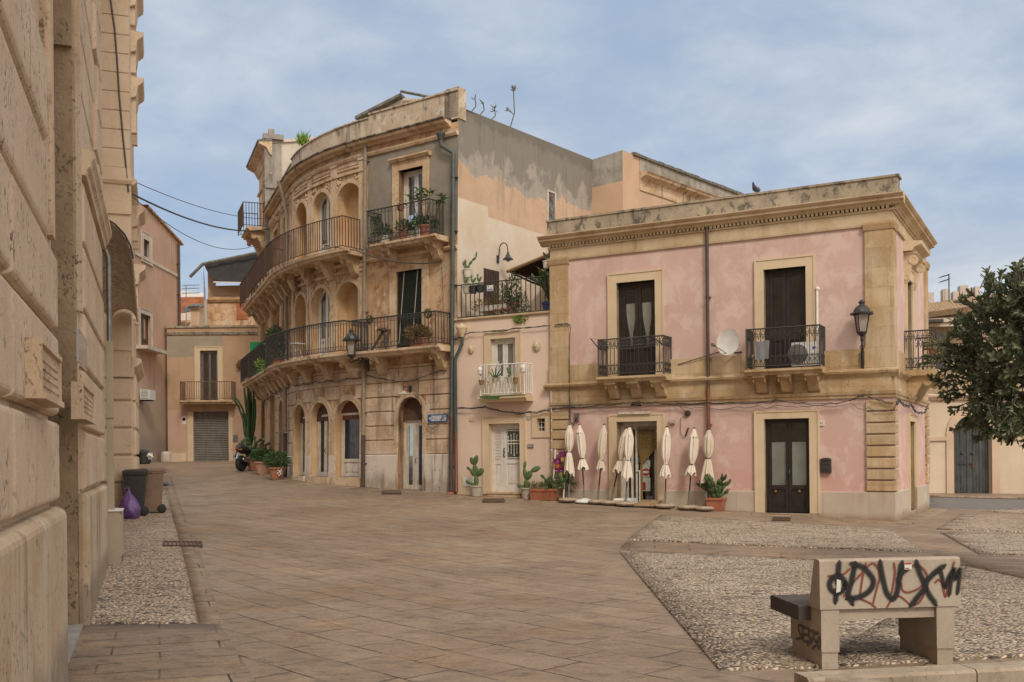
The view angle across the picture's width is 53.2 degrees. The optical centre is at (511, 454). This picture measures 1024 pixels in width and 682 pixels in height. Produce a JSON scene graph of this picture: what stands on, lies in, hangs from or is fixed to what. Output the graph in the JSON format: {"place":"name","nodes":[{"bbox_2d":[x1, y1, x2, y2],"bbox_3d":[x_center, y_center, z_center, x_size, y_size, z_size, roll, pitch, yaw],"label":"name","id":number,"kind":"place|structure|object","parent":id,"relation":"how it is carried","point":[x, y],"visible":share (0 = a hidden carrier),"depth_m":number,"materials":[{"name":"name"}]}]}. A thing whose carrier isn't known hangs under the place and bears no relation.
{"place":"outdoors","nodes":[
{"label":"outdoors","id":0,"kind":"place"},
{"bbox_2d":[68,478,255,681],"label":"border path","id":1,"kind":"structure","parent":0,"point":[204,650],"depth_m":8.97,"materials":[{"name":"beige stone"}]},
{"bbox_2d":[187,303,203,325],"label":"roof shed","id":2,"kind":"structure","parent":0,"point":[197,315],"depth_m":66.00,"materials":[{"name":"beige paint"}]},
{"bbox_2d":[91,481,1023,670],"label":"pebble pavement","id":3,"kind":"structure","parent":0,"point":[723,614],"depth_m":12.31,"materials":[{"name":"beige gravel"}]},
{"bbox_2d":[108,508,123,563],"bbox_3d":[-5.476,1.109,14.009,0.280,0.750,0.590,-1,0,-19],"label":"utility cabinet","id":4,"kind":"object","parent":3,"relation":"on","point":[115,537],"visible":0.69,"depth_m":13.76,"materials":[{"name":"white plastic"}]},
{"bbox_2d":[119,486,140,518],"bbox_3d":[-8.230,1.021,22.009,0.462,0.711,0.386,-1,0,0],"label":"rubbish bag","id":5,"kind":"object","parent":3,"relation":"on","point":[129,504],"visible":0.95,"depth_m":21.91,"materials":[{"name":"purple plastic"}]},
{"bbox_2d":[121,468,151,515],"bbox_3d":[-8.438,0.840,22.975,0.629,1.060,0.600,-1,0,-18],"label":"wheelie bin","id":6,"kind":"object","parent":3,"relation":"on","point":[134,480],"visible":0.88,"depth_m":22.74,"materials":[{"name":"black plastic"}]},
{"bbox_2d":[145,467,168,512],"bbox_3d":[-8.299,0.822,23.726,0.629,1.060,0.600,-1,0,-20],"label":"wheelie bin","id":7,"kind":"object","parent":3,"relation":"on","point":[154,490],"visible":0.9,"depth_m":23.50,"materials":[{"name":"brown plastic"}]},
{"bbox_2d":[163,541,202,546],"bbox_3d":[-5.312,1.437,16.483,0.605,0.056,0.795,-1,0,-18],"label":"drain grate","id":8,"kind":"object","parent":3,"relation":"on","point":[192,545],"visible":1,"depth_m":16.36,"materials":[{"name":"metal"}]},
{"bbox_2d":[770,556,961,668],"bbox_3d":[2.872,1.229,8.308,1.281,0.848,0.838,-1,0,-6],"label":"stone bench","id":9,"kind":"object","parent":3,"relation":"on","point":[919,598],"visible":1,"depth_m":7.93,"materials":[{"name":"stone"}]},
{"bbox_2d":[134,0,1023,455],"label":"sky","id":10,"kind":"structure","parent":0,"point":[733,94],"materials":[{"name":"blue"}]},
{"bbox_2d":[140,456,1023,681],"bbox_3d":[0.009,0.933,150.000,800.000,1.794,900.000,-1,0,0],"label":"ground","id":11,"kind":"structure","parent":0,"point":[316,584],"depth_m":12.84,"materials":[{"name":"stone"}]},
{"bbox_2d":[0,0,145,681],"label":"limestone palace","id":12,"kind":"structure","parent":11,"relation":"on","point":[66,196],"depth_m":9.92,"materials":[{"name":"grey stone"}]},
{"bbox_2d":[23,337,63,407],"bbox_3d":[-2.762,-0.466,6.042,0.115,0.327,1.146,-1,0,-19],"label":"stone plaque","id":13,"kind":"object","parent":12,"relation":"attached to","point":[43,374],"visible":1,"depth_m":5.62,"materials":[{"name":"stone"}]},
{"bbox_2d":[73,327,87,370],"bbox_3d":[-3.911,-0.947,9.268,0.052,0.292,1.046,-1,0,-19],"label":"glass plaque","id":14,"kind":"object","parent":12,"relation":"attached to","point":[81,350],"visible":1,"depth_m":9.07,"materials":[{"name":"glass"}]},
{"bbox_2d":[71,382,95,424],"bbox_3d":[-3.936,-0.459,9.406,0.115,0.318,1.531,-1,0,-19],"label":"stone plaque","id":15,"kind":"object","parent":12,"relation":"attached to","point":[82,404],"visible":1,"depth_m":8.70,"materials":[{"name":"stone"}]},
{"bbox_2d":[110,0,128,191],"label":"wall cable","id":16,"kind":"object","parent":12,"relation":"attached to","point":[119,91],"depth_m":23.15,"materials":[{"name":"rubber"}]},
{"bbox_2d":[101,220,138,321],"bbox_3d":[-7.304,-3.002,18.444,1.125,0.678,9.827,-1,0,-19],"label":"barrel awning","id":17,"kind":"object","parent":12,"relation":"attached to","point":[123,280],"visible":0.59,"depth_m":17.76,"materials":[{"name":"fabric"}]},
{"bbox_2d":[132,193,268,230],"bbox_3d":[-9.157,-7.444,31.906,0.043,3.052,17.187,-1,0,-3],"label":"overhead wire","id":18,"kind":"object","parent":12,"relation":"attached to","point":[149,202],"visible":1,"depth_m":28.25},
{"bbox_2d":[136,449,153,463],"bbox_3d":[-9.533,0.565,26.457,0.419,1.421,0.523,-1,0,-37],"label":"litter bin","id":19,"kind":"object","parent":11,"relation":"on","point":[145,456],"visible":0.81,"depth_m":26.35,"materials":[{"name":"metal"}]},
{"bbox_2d":[135,203,183,462],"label":"salmon house","id":20,"kind":"structure","parent":11,"relation":"on","point":[157,253],"depth_m":48.79,"materials":[{"name":"paint"}]},
{"bbox_2d":[141,314,147,344],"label":"window","id":21,"kind":"structure","parent":20,"relation":"in","point":[144,319],"depth_m":47.69,"materials":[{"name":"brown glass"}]},
{"bbox_2d":[139,389,155,400],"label":"air conditioner","id":22,"kind":"object","parent":20,"relation":"attached to","point":[147,394],"visible":0.98,"depth_m":46.24,"materials":[{"name":"white plastic"}]},
{"bbox_2d":[161,451,171,461],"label":"stone bollard","id":23,"kind":"object","parent":11,"relation":"on","point":[166,456],"visible":1,"depth_m":48.80,"materials":[{"name":"stone"}]},
{"bbox_2d":[181,291,203,325],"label":"brick house","id":24,"kind":"structure","parent":11,"relation":"on","point":[195,298],"depth_m":78.00,"materials":[{"name":"white brick"}]},
{"bbox_2d":[165,325,257,461],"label":"garage house","id":25,"kind":"structure","parent":11,"relation":"on","point":[203,375],"depth_m":50.00,"materials":[{"name":"beige paint"}]},
{"bbox_2d":[201,351,217,399],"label":"window","id":26,"kind":"structure","parent":25,"relation":"in","point":[209,359],"depth_m":50.32,"materials":[{"name":"wood"}]},
{"bbox_2d":[189,252,258,411],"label":"netted house","id":27,"kind":"structure","parent":11,"relation":"on","point":[221,305],"depth_m":57.08,"materials":[{"name":"beige paint"}]},
{"bbox_2d":[238,129,358,462],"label":"tall narrow house","id":28,"kind":"structure","parent":11,"relation":"on","point":[269,161],"depth_m":41.44,"materials":[{"name":"paint"}]},
{"bbox_2d":[247,88,474,493],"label":"corner palazzo","id":29,"kind":"structure","parent":11,"relation":"on","point":[337,186],"depth_m":31.38,"materials":[{"name":"stone"}]},
{"bbox_2d":[264,328,285,364],"bbox_3d":[-8.298,-3.754,35.852,0.864,1.374,0.783,-1,0,0],"label":"balcony plant","id":30,"kind":"object","parent":29,"relation":"on","point":[280,337],"visible":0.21,"depth_m":35.74,"materials":[{"name":"green plant"}]},
{"bbox_2d":[295,131,310,145],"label":"roof tuft","id":31,"kind":"object","parent":29,"relation":"on","point":[302,139],"visible":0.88,"depth_m":36.88,"materials":[{"name":"green plant"}]},
{"bbox_2d":[300,416,323,475],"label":"door","id":32,"kind":"structure","parent":29,"relation":"in","point":[302,473],"depth_m":34.93,"materials":[{"name":"white wood"}]},
{"bbox_2d":[318,290,328,354],"bbox_3d":[-5.865,-4.279,33.427,0.483,2.255,1.192,-1,0,-40],"label":"window","id":33,"kind":"structure","parent":29,"relation":"in","point":[325,303],"depth_m":33.54,"materials":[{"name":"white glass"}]},
{"bbox_2d":[318,194,329,252],"bbox_3d":[-5.843,-7.424,33.427,0.482,2.163,1.191,-1,0,-40],"label":"window","id":34,"kind":"structure","parent":29,"relation":"in","point":[326,214],"depth_m":33.54,"materials":[{"name":"white glass"}]},
{"bbox_2d":[317,414,349,475],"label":"door","id":35,"kind":"structure","parent":29,"relation":"in","point":[319,423],"depth_m":33.37,"materials":[{"name":"white wood"}]},
{"bbox_2d":[341,412,359,476],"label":"window","id":36,"kind":"structure","parent":29,"relation":"in","point":[349,467],"depth_m":32.44,"materials":[{"name":"white wood"}]},
{"bbox_2d":[342,329,369,371],"bbox_3d":[-4.659,-3.144,30.692,0.532,1.200,1.335,-1,0,15],"label":"street lantern","id":37,"kind":"object","parent":29,"relation":"attached to","point":[351,339],"visible":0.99,"depth_m":30.21,"materials":[{"name":"black metal"}]},
{"bbox_2d":[368,215,380,237],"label":"hanging plant","id":38,"kind":"object","parent":29,"relation":"hanging from","point":[377,217],"visible":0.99,"depth_m":30.52,"materials":[{"name":"green plant"}]},
{"bbox_2d":[370,328,389,349],"bbox_3d":[-3.875,-3.454,30.687,0.730,0.726,0.445,-1,0,36],"label":"wooden trestle","id":39,"kind":"object","parent":29,"relation":"on","point":[381,333],"visible":0.66,"depth_m":30.66,"materials":[{"name":"brown wood"}]},
{"bbox_2d":[376,222,394,241],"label":"balcony plant","id":40,"kind":"object","parent":29,"relation":"on","point":[383,232],"visible":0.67,"depth_m":30.53,"materials":[{"name":"green plant"}]},
{"bbox_2d":[355,90,428,185],"bbox_3d":[-4.097,-11.509,37.600,3.184,3.399,2.000,-1,0,0],"label":"rooftop dormer","id":41,"kind":"object","parent":29,"relation":"on","point":[399,98],"visible":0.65,"depth_m":37.06,"materials":[{"name":"tile"}]},
{"bbox_2d":[356,250,441,263],"bbox_3d":[-3.348,-5.840,30.052,2.752,0.583,0.036,-1,0,19],"label":"overhead wire","id":42,"kind":"object","parent":29,"relation":"attached to","point":[398,261],"visible":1,"depth_m":30.04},
{"bbox_2d":[394,218,412,238],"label":"balcony plant","id":43,"kind":"object","parent":29,"relation":"on","point":[405,225],"visible":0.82,"depth_m":29.95,"materials":[{"name":"green plant"}]},
{"bbox_2d":[403,420,421,489],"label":"door","id":44,"kind":"structure","parent":29,"relation":"in","point":[417,424],"depth_m":30.79,"materials":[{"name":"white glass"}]},
{"bbox_2d":[404,169,422,237],"bbox_3d":[-2.752,-7.432,30.837,1.008,2.219,0.472,-1,0,36],"label":"window","id":45,"kind":"structure","parent":29,"relation":"in","point":[417,174],"depth_m":30.87,"materials":[{"name":"white glass"}]},
{"bbox_2d":[403,323,432,346],"bbox_3d":[-2.726,-3.481,29.656,0.951,0.716,0.647,-1,0,0],"label":"balcony plant","id":46,"kind":"object","parent":29,"relation":"on","point":[417,333],"visible":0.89,"depth_m":29.58,"materials":[{"name":"green plant"}]},
{"bbox_2d":[411,215,427,235],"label":"balcony plant","id":47,"kind":"object","parent":29,"relation":"on","point":[416,222],"visible":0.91,"depth_m":29.52,"materials":[{"name":"green plant"}]},
{"bbox_2d":[404,187,449,235],"bbox_3d":[-2.479,-7.046,29.576,1.795,1.481,0.750,-1,0,37],"label":"frangipani","id":48,"kind":"object","parent":29,"relation":"on","point":[439,201],"visible":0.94,"depth_m":29.44,"materials":[{"name":"green plant"}]},
{"bbox_2d":[428,414,447,421],"bbox_3d":[-2.138,-1.063,29.740,0.818,0.224,0.022,-1,0,36],"label":"one way sign","id":49,"kind":"object","parent":29,"relation":"attached to","point":[435,418],"visible":1,"depth_m":29.75,"materials":[{"name":"blue metal"}]},
{"bbox_2d":[444,86,591,360],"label":"party wall","id":50,"kind":"structure","parent":29,"relation":"on","point":[517,189],"depth_m":31.33,"materials":[{"name":"beige paint"}]},
{"bbox_2d":[463,251,476,277],"bbox_3d":[-1.249,-5.508,29.589,0.463,0.731,0.263,-1,0,45],"label":"wall pot","id":51,"kind":"object","parent":50,"relation":"attached to","point":[467,271],"depth_m":29.56,"materials":[{"name":"ceramic"}]},
{"bbox_2d":[496,242,512,262],"bbox_3d":[-0.192,-6.120,30.924,0.328,0.604,0.532,-1,0,-44],"label":"arched lamp","id":52,"kind":"object","parent":50,"relation":"attached to","point":[508,258],"visible":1,"depth_m":30.83,"materials":[{"name":"black metal"}]},
{"bbox_2d":[454,275,551,496],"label":"house","id":53,"kind":"structure","parent":11,"relation":"on","point":[483,435],"depth_m":28.75,"materials":[{"name":"beige paint"}]},
{"bbox_2d":[471,297,503,315],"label":"potted shrub","id":54,"kind":"object","parent":53,"relation":"on","point":[481,304],"visible":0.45,"depth_m":29.64,"materials":[{"name":"green plant"}]},
{"bbox_2d":[478,304,509,316],"bbox_3d":[-0.542,-3.940,29.330,0.970,0.670,0.300,-1,0,29],"label":"planter stand","id":55,"kind":"object","parent":53,"relation":"on","point":[490,308],"visible":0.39,"depth_m":29.21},
{"bbox_2d":[490,282,510,314],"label":"potted shrub","id":56,"kind":"object","parent":53,"relation":"on","point":[504,290],"visible":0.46,"depth_m":29.41,"materials":[{"name":"green plant"}]},
{"bbox_2d":[454,325,549,339],"bbox_3d":[-0.268,-3.405,28.532,3.214,0.249,0.052,-1,0,29],"label":"cable bundle","id":57,"kind":"object","parent":53,"relation":"attached to","point":[504,330],"visible":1,"depth_m":28.52,"materials":[{"name":"rubber"}]},
{"bbox_2d":[492,338,515,395],"bbox_3d":[-0.091,-2.509,28.924,0.809,1.720,0.450,-1,0,29],"label":"window","id":58,"kind":"structure","parent":53,"relation":"in","point":[506,346],"depth_m":28.77,"materials":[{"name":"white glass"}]},
{"bbox_2d":[456,406,553,414],"bbox_3d":[-0.267,-1.258,28.519,3.209,0.310,0.047,-1,0,29],"label":"cable bundle","id":59,"kind":"object","parent":53,"relation":"attached to","point":[519,413],"visible":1,"depth_m":28.39,"materials":[{"name":"rubber"}]},
{"bbox_2d":[503,425,519,491],"bbox_3d":[0.038,0.112,28.691,0.625,1.855,0.141,-1,0,29],"label":"door","id":60,"kind":"structure","parent":53,"relation":"in","point":[512,455],"depth_m":28.75,"materials":[{"name":"white wood"}]},
{"bbox_2d":[503,271,522,313],"bbox_3d":[0.025,-4.436,29.219,0.617,1.650,0.632,-1,0,0],"label":"potted shrub","id":61,"kind":"object","parent":53,"relation":"on","point":[509,289],"visible":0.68,"depth_m":29.15,"materials":[{"name":"green plant"}]},
{"bbox_2d":[513,292,529,312],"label":"potted shrub","id":62,"kind":"object","parent":53,"relation":"on","point":[518,310],"visible":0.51,"depth_m":28.98,"materials":[{"name":"green plant"}]},
{"bbox_2d":[527,283,549,311],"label":"terrace wall","id":63,"kind":"structure","parent":53,"relation":"on","point":[537,296],"depth_m":31.53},
{"bbox_2d":[506,253,549,286],"bbox_3d":[1.326,-5.463,30.252,2.005,0.725,2.577,-1,0,34],"label":"reed pergola","id":64,"kind":"object","parent":63,"relation":"on","point":[528,268],"visible":0.28,"depth_m":29.70,"materials":[{"name":"wicker"}]},
{"bbox_2d":[531,268,549,310],"bbox_3d":[1.024,-4.465,28.436,0.759,1.690,0.867,-1,0,-22],"label":"potted palm","id":65,"kind":"object","parent":53,"relation":"on","point":[544,272],"visible":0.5,"depth_m":28.32,"materials":[{"name":"green plant"}]},
{"bbox_2d":[537,173,946,520],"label":"pink house","id":66,"kind":"structure","parent":11,"relation":"on","point":[781,270],"depth_m":25.39,"materials":[{"name":"paint"}]},
{"bbox_2d":[555,323,576,425],"bbox_3d":[1.454,-2.159,27.511,0.634,2.780,0.048,-1,0,30],"label":"cable bundle","id":67,"kind":"object","parent":66,"relation":"attached to","point":[569,375],"visible":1,"depth_m":27.45,"materials":[{"name":"rubber"}]},
{"bbox_2d":[590,334,662,348],"bbox_3d":[2.907,-2.860,25.941,1.833,0.291,0.455,-1,0,29],"label":"clothes line","id":68,"kind":"object","parent":66,"relation":"attached to","point":[625,345],"visible":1,"depth_m":25.96,"materials":[{"name":"metal"}]},
{"bbox_2d":[619,281,655,375],"bbox_3d":[3.412,-3.261,26.957,1.079,2.514,0.450,-1,0,29],"label":"window","id":69,"kind":"structure","parent":66,"relation":"in","point":[637,299],"depth_m":26.86,"materials":[{"name":"brown glass"}]},
{"bbox_2d":[621,421,656,502],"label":"door","id":70,"kind":"structure","parent":66,"relation":"in","point":[644,455],"depth_m":26.91,"materials":[{"name":"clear glass"}]},
{"bbox_2d":[711,329,741,354],"bbox_3d":[5.271,-2.759,25.142,0.702,0.660,0.610,-1,0,19],"label":"satellite dish","id":71,"kind":"object","parent":66,"relation":"attached to","point":[727,341],"visible":1,"depth_m":25.04,"materials":[{"name":"white metal"}]},
{"bbox_2d":[569,394,892,407],"bbox_3d":[5.145,-1.268,25.450,8.232,0.308,0.049,-1,0,29],"label":"cable bundle","id":72,"kind":"object","parent":66,"relation":"attached to","point":[735,402],"visible":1,"depth_m":25.25,"materials":[{"name":"rubber"}]},
{"bbox_2d":[570,403,895,411],"bbox_3d":[5.178,-1.172,25.444,8.300,0.448,0.045,-1,0,29],"label":"cable bundle","id":73,"kind":"object","parent":66,"relation":"attached to","point":[743,407],"visible":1,"depth_m":25.09,"materials":[{"name":"rubber"}]},
{"bbox_2d":[755,340,768,359],"bbox_3d":[5.993,-2.502,24.464,0.345,0.472,0.031,-1,0,29],"label":"towel","id":74,"kind":"object","parent":66,"relation":"hanging from","point":[762,349],"visible":1,"depth_m":24.46,"materials":[{"name":"fabric"}]},
{"bbox_2d":[765,267,805,368],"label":"window","id":75,"kind":"structure","parent":66,"relation":"in","point":[789,284],"depth_m":25.09,"materials":[{"name":"brown wood"}]},
{"bbox_2d":[765,418,809,512],"bbox_3d":[6.816,0.268,25.036,1.086,2.288,0.511,-1,0,29],"label":"door","id":76,"kind":"structure","parent":66,"relation":"in","point":[787,440],"depth_m":24.97,"materials":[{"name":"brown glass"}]},
{"bbox_2d":[788,341,822,366],"bbox_3d":[6.947,-2.362,24.211,0.750,0.595,0.304,-1,0,29],"label":"air conditioner","id":77,"kind":"object","parent":66,"relation":"on","point":[806,349],"visible":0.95,"depth_m":24.08,"materials":[{"name":"white plastic"}]},
{"bbox_2d":[820,458,831,472],"bbox_3d":[7.468,0.254,24.286,0.260,0.360,0.158,-1,0,29],"label":"letter box","id":78,"kind":"object","parent":66,"relation":"attached to","point":[826,466],"visible":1,"depth_m":24.23,"materials":[{"name":"metal"}]},
{"bbox_2d":[850,299,873,368],"bbox_3d":[8.080,-2.779,23.589,0.523,1.612,0.523,-1,0,-21],"label":"street lantern","id":79,"kind":"object","parent":66,"relation":"attached to","point":[862,312],"visible":1,"depth_m":23.50,"materials":[{"name":"black metal"}]},
{"bbox_2d":[896,397,928,413],"bbox_3d":[10.101,-1.206,25.707,0.099,0.307,5.669,-1,0,29],"label":"cable bundle","id":80,"kind":"object","parent":66,"relation":"attached to","point":[903,404],"visible":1,"depth_m":25.22,"materials":[{"name":"rubber"}]},
{"bbox_2d":[925,337,942,354],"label":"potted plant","id":81,"kind":"object","parent":66,"relation":"attached to","point":[928,347],"visible":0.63,"depth_m":22.85,"materials":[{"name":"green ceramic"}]},
{"bbox_2d":[794,661,1023,681],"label":"planter kerb","id":82,"kind":"structure","parent":11,"relation":"on","point":[1012,671],"depth_m":7.04,"materials":[{"name":"stone"}]},
{"bbox_2d":[927,393,1023,493],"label":"gate wall","id":83,"kind":"structure","parent":11,"relation":"on","point":[960,462],"depth_m":36.65,"materials":[{"name":"paint"}]},
{"bbox_2d":[954,417,988,492],"bbox_3d":[16.487,0.002,36.815,1.376,2.846,0.110,-1,0,-2],"label":"door","id":84,"kind":"structure","parent":83,"relation":"in","point":[971,475],"depth_m":36.82,"materials":[{"name":"wood"}]},
{"bbox_2d":[928,285,1023,393],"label":"rubble house","id":85,"kind":"structure","parent":11,"relation":"on","point":[941,311],"depth_m":41.85,"materials":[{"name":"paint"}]},
{"bbox_2d":[246,466,948,524],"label":"curb pavement","id":86,"kind":"structure","parent":0,"point":[920,516],"depth_m":27.37,"materials":[{"name":"beige stone"}]},
{"bbox_2d":[231,388,255,443],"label":"candelabra cactus","id":87,"kind":"object","parent":86,"relation":"on","point":[248,417],"visible":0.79,"depth_m":42.16,"materials":[{"name":"green plant"}]},
{"bbox_2d":[231,438,264,470],"bbox_3d":[-10.209,-0.003,40.003,0.854,1.284,2.118,-1,0,9],"label":"motorcycle","id":88,"kind":"object","parent":86,"relation":"on","point":[242,462],"visible":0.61,"depth_m":39.30,"materials":[{"name":"metal"}]},
{"bbox_2d":[238,436,269,469],"bbox_3d":[-10.060,-0.072,39.855,1.123,1.342,0.658,-1,0,-26],"label":"potted cactus","id":89,"kind":"object","parent":86,"relation":"on","point":[251,465],"visible":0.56,"depth_m":39.78,"materials":[{"name":"plant"}]},
{"bbox_2d":[249,447,274,473],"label":"potted shrub","id":90,"kind":"object","parent":86,"relation":"on","point":[257,456],"visible":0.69,"depth_m":37.52,"materials":[{"name":"green plant"}]},
{"bbox_2d":[262,450,290,478],"bbox_3d":[-8.065,0.318,34.971,1.035,1.028,1.009,-1,0,0],"label":"potted shrub","id":91,"kind":"object","parent":86,"relation":"on","point":[276,470],"visible":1,"depth_m":34.78,"materials":[{"name":"green plant"}]},
{"bbox_2d":[466,455,483,495],"bbox_3d":[-1.043,0.587,28.602,0.535,1.148,0.413,-1,0,0],"label":"potted cactus","id":92,"kind":"object","parent":86,"relation":"on","point":[475,487],"visible":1,"depth_m":28.57,"materials":[{"name":"plant"}]},
{"bbox_2d":[517,461,539,498],"bbox_3d":[0.455,0.683,27.805,0.635,1.032,0.428,-1,0,0],"label":"potted cactus","id":93,"kind":"object","parent":86,"relation":"on","point":[525,491],"visible":0.99,"depth_m":27.72,"materials":[{"name":"plant"}]},
{"bbox_2d":[526,479,554,499],"bbox_3d":[0.803,0.936,27.529,0.807,0.562,0.400,-1,0,29],"label":"flower box","id":94,"kind":"object","parent":86,"relation":"on","point":[538,493],"visible":0.95,"depth_m":27.41,"materials":[{"name":"orange ceramic"}]},
{"bbox_2d":[540,471,579,500],"bbox_3d":[1.274,0.911,27.312,1.102,0.991,0.706,-1,0,0],"label":"flower box","id":95,"kind":"object","parent":86,"relation":"on","point":[555,492],"visible":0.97,"depth_m":27.24,"materials":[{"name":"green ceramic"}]},
{"bbox_2d":[559,424,577,501],"bbox_3d":[1.487,0.208,27.039,0.540,2.070,0.540,-1,0,0],"label":"folded parasol","id":96,"kind":"object","parent":86,"relation":"on","point":[569,469],"visible":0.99,"depth_m":27.08,"materials":[{"name":"fabric"}]},
{"bbox_2d":[575,424,590,502],"bbox_3d":[1.903,0.217,26.851,0.520,2.083,0.603,-1,0,0],"label":"folded parasol","id":97,"kind":"object","parent":86,"relation":"on","point":[581,443],"visible":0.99,"depth_m":26.92,"materials":[{"name":"white fabric"}]},
{"bbox_2d":[588,424,606,503],"bbox_3d":[2.228,0.230,26.635,0.551,2.082,0.540,-1,0,0],"label":"folded parasol","id":98,"kind":"object","parent":86,"relation":"on","point":[601,442],"visible":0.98,"depth_m":26.63,"materials":[{"name":"fabric"}]},
{"bbox_2d":[600,427,627,504],"bbox_3d":[2.626,0.289,26.389,0.745,1.989,0.538,-1,0,23],"label":"folded parasol","id":99,"kind":"object","parent":86,"relation":"on","point":[618,468],"visible":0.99,"depth_m":26.36,"materials":[{"name":"fabric"}]},
{"bbox_2d":[615,426,635,505],"bbox_3d":[2.905,0.282,26.175,0.540,2.040,0.599,-1,0,0],"label":"folded parasol","id":100,"kind":"object","parent":86,"relation":"on","point":[626,474],"visible":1,"depth_m":26.22,"materials":[{"name":"fabric"}]},
{"bbox_2d":[633,499,662,506],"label":"wooden ramp","id":101,"kind":"structure","parent":86,"relation":"on","point":[650,503],"depth_m":26.03,"materials":[{"name":"brown wood"}]},
{"bbox_2d":[655,426,675,507],"bbox_3d":[3.850,0.305,25.740,0.540,2.061,0.540,-1,0,0],"label":"folded parasol","id":102,"kind":"object","parent":86,"relation":"on","point":[665,472],"visible":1,"depth_m":25.76,"materials":[{"name":"fabric"}]},
{"bbox_2d":[677,427,698,509],"bbox_3d":[4.394,0.336,25.450,0.572,2.040,0.540,-1,0,0],"label":"folded parasol","id":103,"kind":"object","parent":86,"relation":"on","point":[693,449],"visible":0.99,"depth_m":25.45,"materials":[{"name":"fabric"}]},
{"bbox_2d":[695,429,714,510],"bbox_3d":[4.767,0.361,25.237,0.540,2.021,0.540,-1,0,0],"label":"folded parasol","id":104,"kind":"object","parent":86,"relation":"on","point":[708,446],"visible":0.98,"depth_m":25.24,"materials":[{"name":"fabric"}]},
{"bbox_2d":[696,474,731,510],"bbox_3d":[4.960,0.914,25.206,0.928,0.931,0.404,-1,0,26],"label":"potted cactus","id":105,"kind":"object","parent":86,"relation":"on","point":[716,501],"visible":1,"depth_m":25.07,"materials":[{"name":"green plant"}]},
{"bbox_2d":[592,150,743,213],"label":"peach building","id":106,"kind":"structure","parent":0,"point":[623,180],"depth_m":35.56,"materials":[{"name":"paint"}]},
{"bbox_2d":[619,540,1023,578],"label":"band path","id":107,"kind":"structure","parent":0,"point":[1011,565],"depth_m":16.34,"materials":[{"name":"beige stone"}]},
{"bbox_2d":[918,257,1023,449],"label":"evergreen tree","id":108,"kind":"object","parent":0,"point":[1003,379],"visible":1,"depth_m":12.78,"materials":[{"name":"green plant"}]},
{"bbox_2d":[929,497,1023,509],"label":"road","id":109,"kind":"structure","parent":0,"point":[964,503],"depth_m":31.81,"materials":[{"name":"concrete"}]},
{"bbox_2d":[929,493,1023,498],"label":"pavement","id":110,"kind":"structure","parent":0,"point":[988,495],"depth_m":35.39,"materials":[{"name":"stone"}]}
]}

